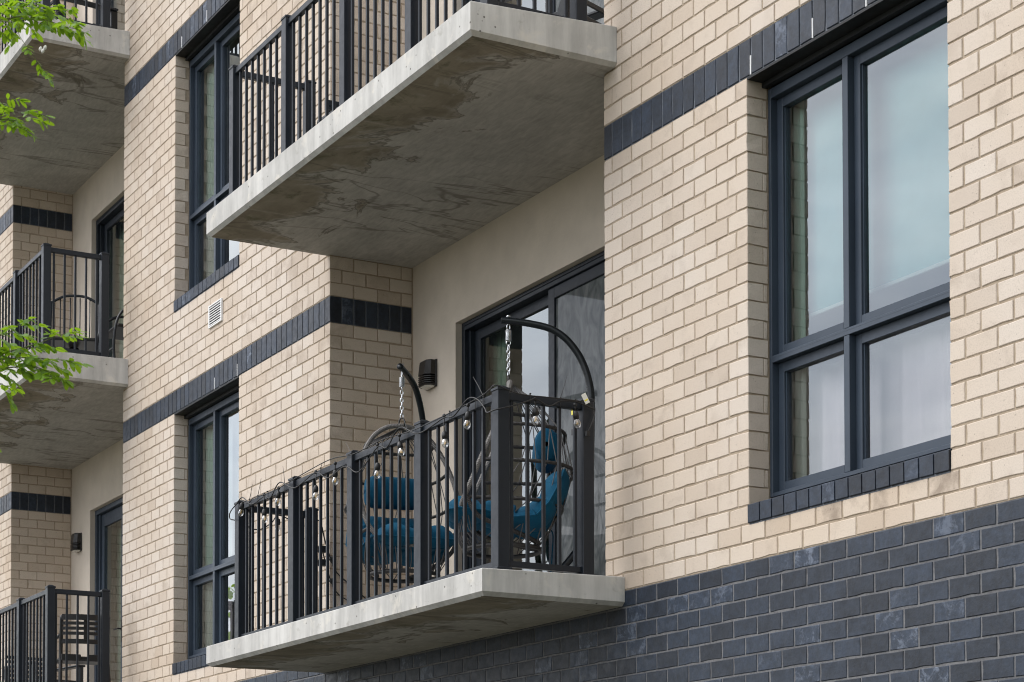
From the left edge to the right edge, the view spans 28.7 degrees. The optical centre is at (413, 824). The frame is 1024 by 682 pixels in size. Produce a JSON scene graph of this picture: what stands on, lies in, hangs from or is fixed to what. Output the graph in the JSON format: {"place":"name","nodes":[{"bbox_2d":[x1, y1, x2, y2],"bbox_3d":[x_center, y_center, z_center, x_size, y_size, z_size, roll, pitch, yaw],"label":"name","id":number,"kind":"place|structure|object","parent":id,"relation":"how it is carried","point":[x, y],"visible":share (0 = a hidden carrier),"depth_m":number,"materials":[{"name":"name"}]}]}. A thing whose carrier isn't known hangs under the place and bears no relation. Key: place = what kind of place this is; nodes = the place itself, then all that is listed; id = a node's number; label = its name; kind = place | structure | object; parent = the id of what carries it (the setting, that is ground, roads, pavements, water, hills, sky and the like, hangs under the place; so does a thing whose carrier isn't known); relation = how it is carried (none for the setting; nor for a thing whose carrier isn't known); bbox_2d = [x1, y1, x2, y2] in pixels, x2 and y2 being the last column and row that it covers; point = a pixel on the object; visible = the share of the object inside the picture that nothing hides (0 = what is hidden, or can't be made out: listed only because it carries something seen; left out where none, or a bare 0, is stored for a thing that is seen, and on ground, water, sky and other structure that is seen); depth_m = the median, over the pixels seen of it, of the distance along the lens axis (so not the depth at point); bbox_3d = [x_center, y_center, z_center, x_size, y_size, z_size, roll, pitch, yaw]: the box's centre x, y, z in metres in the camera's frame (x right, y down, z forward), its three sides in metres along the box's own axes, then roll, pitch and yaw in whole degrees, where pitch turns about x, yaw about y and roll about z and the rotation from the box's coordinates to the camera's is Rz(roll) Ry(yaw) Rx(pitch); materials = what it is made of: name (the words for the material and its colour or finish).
{"place":"outdoors","nodes":[
{"label":"outdoors","id":0,"kind":"place"},
{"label":"ground","id":1,"kind":"structure","parent":0,"visible":0},
{"bbox_2d":[0,0,93,452],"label":"locust tree","id":2,"kind":"object","parent":1,"relation":"on","point":[46,17],"visible":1,"depth_m":7.87,"materials":[{"name":"green plant"}]},
{"bbox_2d":[239,497,1023,681],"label":"dark brick wall","id":3,"kind":"structure","parent":1,"relation":"on","point":[939,599],"depth_m":9.99,"materials":[{"name":"grey brick"}]},
{"bbox_2d":[0,509,70,681],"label":"brick wall","id":4,"kind":"structure","parent":3,"relation":"on","point":[34,552],"depth_m":22.71,"materials":[{"name":"beige brick"}]},
{"bbox_2d":[0,222,71,515],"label":"brick wall","id":5,"kind":"structure","parent":4,"relation":"on","point":[35,488],"depth_m":22.78,"materials":[{"name":"brick"}]},
{"bbox_2d":[0,0,72,234],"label":"brick wall","id":6,"kind":"structure","parent":5,"relation":"on","point":[35,207],"depth_m":22.85,"materials":[{"name":"brick"}]},
{"bbox_2d":[0,0,129,193],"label":"balcony","id":7,"kind":"structure","parent":6,"relation":"attached to","point":[77,146],"depth_m":20.27,"materials":[{"name":"concrete"}]},
{"bbox_2d":[34,0,118,28],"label":"lounge chair","id":8,"kind":"object","parent":7,"relation":"on","point":[113,18],"visible":0.14,"depth_m":19.76,"materials":[{"name":"grey paint"}]},
{"bbox_2d":[73,0,116,24],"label":"stucco wall","id":9,"kind":"structure","parent":7,"relation":"on","point":[91,14],"depth_m":22.49,"materials":[{"name":"beige paint"}]},
{"bbox_2d":[98,0,116,24],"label":"sliding door","id":10,"kind":"structure","parent":9,"relation":"in","point":[112,2],"depth_m":22.43,"materials":[{"name":"black glass"}]},
{"bbox_2d":[116,0,124,30],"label":"room interior","id":11,"kind":"object","parent":9,"relation":"attached to","point":[120,5],"depth_m":23.24,"materials":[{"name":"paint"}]},
{"bbox_2d":[0,585,109,681],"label":"balcony","id":12,"kind":"structure","parent":3,"relation":"on","point":[17,612],"depth_m":18.91,"materials":[{"name":"metal"}]},
{"bbox_2d":[4,655,85,681],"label":"lounge chair","id":13,"kind":"object","parent":12,"relation":"on","point":[80,671],"visible":0.33,"depth_m":20.67,"materials":[{"name":"grey paint"}]},
{"bbox_2d":[57,614,110,681],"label":"plastic chair","id":14,"kind":"object","parent":12,"relation":"on","point":[93,659],"visible":0.44,"depth_m":19.28,"materials":[{"name":"black plastic"}]},
{"bbox_2d":[70,439,123,681],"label":"stucco wall","id":15,"kind":"structure","parent":12,"relation":"on","point":[96,497],"depth_m":22.27,"materials":[{"name":"paint"}]},
{"bbox_2d":[0,243,127,468],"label":"balcony","id":16,"kind":"structure","parent":15,"relation":"attached to","point":[55,425],"depth_m":19.58,"materials":[{"name":"concrete"}]},
{"bbox_2d":[51,294,98,351],"bbox_3d":[-3.449,-4.949,20.255,0.571,1.074,0.709,0,-2,-8],"label":"patio chair","id":17,"kind":"object","parent":16,"relation":"on","point":[80,344],"visible":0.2,"depth_m":20.34,"materials":[{"name":"grey paint"}]},
{"bbox_2d":[72,145,124,357],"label":"stucco wall","id":18,"kind":"structure","parent":16,"relation":"on","point":[98,201],"depth_m":22.38,"materials":[{"name":"beige paint"}]},
{"bbox_2d":[96,196,124,310],"bbox_3d":[-2.944,-5.598,21.298,0.146,2.430,2.464,1,-2,-28],"label":"sliding door","id":19,"kind":"structure","parent":18,"relation":"in","point":[115,214],"depth_m":22.30,"materials":[{"name":"black metal"}]},
{"bbox_2d":[113,223,123,358],"bbox_3d":[-2.902,-5.577,21.612,0.044,2.356,2.750,1,-2,-28],"label":"curtain","id":20,"kind":"object","parent":18,"relation":"hanging from","point":[118,294],"visible":0.05,"depth_m":22.43,"materials":[{"name":"fabric"}]},
{"bbox_2d":[114,218,123,228],"bbox_3d":[-1.244,-5.811,22.204,3.535,2.891,3.650,1,-2,-28],"label":"room interior","id":21,"kind":"object","parent":18,"relation":"attached to","point":[119,223],"depth_m":23.16,"materials":[{"name":"paint"}]},
{"bbox_2d":[98,308,123,357],"bbox_3d":[-2.741,-4.967,19.821,0.709,1.074,0.571,1,-2,-28],"label":"patio chair","id":22,"kind":"object","parent":16,"relation":"on","point":[116,331],"visible":0.1,"depth_m":19.55,"materials":[{"name":"grey paint"}]},
{"bbox_2d":[70,533,81,552],"bbox_3d":[-3.822,-3.192,22.571,0.094,0.208,0.170,1,-2,-28],"label":"wall light","id":23,"kind":"object","parent":15,"relation":"attached to","point":[76,543],"visible":1,"depth_m":22.52,"materials":[{"name":"brown metal"}]},
{"bbox_2d":[94,497,122,681],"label":"glazed door","id":24,"kind":"structure","parent":15,"relation":"in","point":[110,514],"depth_m":22.18,"materials":[{"name":"glass"}]},
{"bbox_2d":[112,521,120,681],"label":"curtain","id":25,"kind":"object","parent":15,"relation":"hanging from","point":[116,600],"visible":0.22,"depth_m":22.30,"materials":[{"name":"fabric"}]},
{"bbox_2d":[122,322,352,681],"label":"brick wall","id":26,"kind":"structure","parent":3,"relation":"on","point":[289,405],"depth_m":17.45,"materials":[{"name":"brick"}]},
{"bbox_2d":[188,391,238,658],"bbox_3d":[-1.645,-2.598,17.372,0.100,2.172,1.502,1,-2,-28],"label":"window","id":27,"kind":"structure","parent":26,"relation":"in","point":[221,567],"depth_m":17.50,"materials":[{"name":"metal"}]},
{"bbox_2d":[225,410,237,640],"bbox_3d":[0.238,-2.697,18.172,3.955,2.910,4.100,1,-2,-28],"label":"room interior","id":28,"kind":"object","parent":27,"relation":"in","point":[227,525],"depth_m":19.42,"materials":[{"name":"paint"}]},
{"bbox_2d":[199,424,212,648],"bbox_3d":[-1.844,-2.457,17.979,0.050,2.340,0.700,1,-2,-28],"label":"curtain","id":29,"kind":"object","parent":28,"relation":"hanging from","point":[206,549],"visible":0.21,"depth_m":18.02,"materials":[{"name":"fabric"}]},
{"bbox_2d":[228,410,238,639],"bbox_3d":[-1.410,-2.480,17.236,0.039,2.340,0.980,1,-2,-28],"label":"curtain","id":30,"kind":"object","parent":28,"relation":"hanging from","point":[233,457],"visible":0.09,"depth_m":17.59,"materials":[{"name":"fabric"}]},
{"bbox_2d":[123,0,352,442],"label":"brick wall","id":31,"kind":"structure","parent":26,"relation":"on","point":[178,354],"depth_m":17.73,"materials":[{"name":"brick"}]},
{"bbox_2d":[124,0,227,106],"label":"brick wall","id":32,"kind":"structure","parent":31,"relation":"on","point":[163,33],"depth_m":18.55,"materials":[{"name":"brick"}]},
{"bbox_2d":[189,12,240,289],"bbox_3d":[-1.645,-5.874,17.472,0.100,2.167,1.502,1,-2,-28],"label":"window","id":33,"kind":"structure","parent":31,"relation":"in","point":[216,49],"depth_m":17.76,"materials":[{"name":"metal"}]},
{"bbox_2d":[208,298,222,328],"bbox_3d":[-1.699,-4.385,17.114,0.018,0.195,0.294,1,-2,-28],"label":"wall vent","id":34,"kind":"object","parent":31,"relation":"attached to","point":[215,313],"depth_m":17.11,"materials":[{"name":"white paint"}]},
{"bbox_2d":[201,35,239,262],"bbox_3d":[0.238,-5.863,18.268,3.955,2.826,4.100,1,-2,-28],"label":"room interior","id":35,"kind":"object","parent":31,"relation":"attached to","point":[233,58],"depth_m":19.50,"materials":[{"name":"paint"}]},
{"bbox_2d":[200,62,213,281],"bbox_3d":[-1.848,-5.694,18.086,0.050,2.376,0.680,1,-2,-28],"label":"curtain","id":36,"kind":"object","parent":35,"relation":"hanging from","point":[207,161],"visible":0.4,"depth_m":18.13,"materials":[{"name":"fabric"}]},
{"bbox_2d":[354,0,404,93],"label":"recess side wall","id":37,"kind":"structure","parent":31,"relation":"attached to","point":[378,38],"depth_m":15.31,"materials":[{"name":"beige brick"}]},
{"bbox_2d":[340,257,411,604],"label":"recess side wall","id":38,"kind":"structure","parent":26,"relation":"attached to","point":[376,311],"depth_m":15.24,"materials":[{"name":"brick"}]},
{"bbox_2d":[318,527,365,599],"bbox_3d":[-0.468,-1.821,15.032,0.728,0.756,0.140,2,-2,-45],"label":"power cord","id":39,"kind":"object","parent":38,"relation":"hanging from","point":[324,561],"visible":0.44,"depth_m":14.80,"materials":[{"name":"black plastic"}]},
{"bbox_2d":[206,385,624,672],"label":"balcony","id":40,"kind":"structure","parent":3,"relation":"on","point":[497,594],"depth_m":12.16,"materials":[{"name":"concrete"}]},
{"bbox_2d":[344,363,459,583],"bbox_3d":[-0.082,-2.293,13.988,0.998,1.892,1.086,-1,-2,19],"label":"hanging egg chair","id":41,"kind":"object","parent":40,"relation":"on","point":[405,372],"visible":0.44,"depth_m":14.01,"materials":[{"name":"grey paint"}]},
{"bbox_2d":[229,377,595,529],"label":"string lights","id":42,"kind":"object","parent":40,"relation":"attached to","point":[444,437],"visible":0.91,"depth_m":11.95,"materials":[{"name":"black rubber"}]},
{"bbox_2d":[412,155,605,584],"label":"stucco wall","id":43,"kind":"structure","parent":40,"relation":"on","point":[539,252],"depth_m":13.93,"materials":[{"name":"beige paint"}]},
{"bbox_2d":[206,0,616,267],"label":"balcony","id":44,"kind":"structure","parent":43,"relation":"attached to","point":[468,118],"depth_m":13.02,"materials":[{"name":"concrete"}]},
{"bbox_2d":[316,100,338,124],"bbox_3d":[-0.246,-4.967,14.582,0.740,0.826,0.754,1,-2,-28],"label":"resin armchair","id":45,"kind":"object","parent":44,"relation":"on","point":[330,106],"visible":0.02,"depth_m":14.80,"materials":[{"name":"grey paint"}]},
{"bbox_2d":[422,0,604,38],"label":"stucco wall","id":46,"kind":"structure","parent":44,"relation":"on","point":[556,3],"depth_m":15.02,"materials":[{"name":"beige paint"}]},
{"bbox_2d":[506,0,544,11],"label":"room interior","id":47,"kind":"object","parent":46,"relation":"attached to","point":[540,4],"depth_m":15.88,"materials":[{"name":"paint"}]},
{"bbox_2d":[466,0,604,23],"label":"sliding door","id":48,"kind":"structure","parent":46,"relation":"in","point":[555,3],"depth_m":13.71,"materials":[{"name":"glass"}]},
{"bbox_2d":[498,0,604,23],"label":"lounge chair","id":49,"kind":"object","parent":44,"relation":"on","point":[595,15],"visible":0.08,"depth_m":12.26,"materials":[{"name":"grey paint"}]},
{"bbox_2d":[418,359,436,390],"bbox_3d":[0.098,-3.402,15.074,0.094,0.208,0.170,1,-2,-28],"label":"wall light","id":50,"kind":"object","parent":43,"relation":"attached to","point":[427,375],"visible":1,"depth_m":15.02,"materials":[{"name":"brown metal"}]},
{"bbox_2d":[507,309,548,571],"bbox_3d":[2.670,-2.800,14.621,3.535,2.920,3.650,1,-2,-28],"label":"room interior","id":51,"kind":"object","parent":43,"relation":"attached to","point":[529,360],"depth_m":15.78,"materials":[{"name":"paint"}]},
{"bbox_2d":[486,329,506,563],"bbox_3d":[0.583,-2.523,14.847,0.060,2.320,0.420,1,-2,-28],"label":"curtain","id":52,"kind":"object","parent":51,"relation":"hanging from","point":[496,359],"visible":0.09,"depth_m":14.83,"materials":[{"name":"fabric"}]},
{"bbox_2d":[462,251,605,575],"bbox_3d":[0.976,-2.554,13.702,0.146,2.389,2.459,1,-2,-28],"label":"sliding door","id":53,"kind":"structure","parent":43,"relation":"in","point":[574,298],"depth_m":13.54,"materials":[{"name":"black glass"}]},
{"bbox_2d":[449,315,594,572],"bbox_3d":[0.607,-2.294,12.661,1.086,1.892,0.998,0,-2,2],"label":"hanging egg chair","id":54,"kind":"object","parent":40,"relation":"on","point":[551,489],"visible":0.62,"depth_m":12.46,"materials":[{"name":"metal"}]},
{"bbox_2d":[604,0,1023,590],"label":"brick wall","id":55,"kind":"structure","parent":3,"relation":"on","point":[705,357],"depth_m":10.48,"materials":[{"name":"brick"}]},
{"bbox_2d":[604,0,877,160],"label":"brick wall","id":56,"kind":"structure","parent":55,"relation":"on","point":[676,59],"depth_m":10.99,"materials":[{"name":"brick"}]},
{"bbox_2d":[768,0,950,497],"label":"window","id":57,"kind":"structure","parent":55,"relation":"in","point":[860,328],"depth_m":9.99,"materials":[{"name":"metal"}]},
{"bbox_2d":[806,263,950,474],"bbox_3d":[4.221,-2.928,10.553,3.955,2.910,4.300,1,-2,-28],"label":"room interior","id":58,"kind":"object","parent":57,"relation":"in","point":[933,278],"depth_m":12.29,"materials":[{"name":"paint"}]},
{"bbox_2d":[790,100,806,479],"bbox_3d":[2.001,-2.682,10.593,0.039,2.340,0.240,1,-2,-25],"label":"curtain","id":59,"kind":"object","parent":58,"relation":"hanging from","point":[798,307],"visible":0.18,"depth_m":10.53,"materials":[{"name":"fabric"}]},
{"bbox_2d":[804,22,949,318],"bbox_3d":[2.356,-3.312,10.120,0.048,1.232,1.760,1,-2,-28],"label":"roller shade","id":60,"kind":"object","parent":58,"relation":"attached to","point":[908,175],"visible":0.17,"depth_m":10.01,"materials":[{"name":"fabric"}]},
{"bbox_2d":[811,319,951,473],"bbox_3d":[2.438,-1.981,9.953,0.054,0.900,1.420,1,-2,-28],"label":"curtain","id":61,"kind":"object","parent":58,"relation":"hanging from","point":[910,384],"visible":0.38,"depth_m":10.01,"materials":[{"name":"fabric"}]}
]}

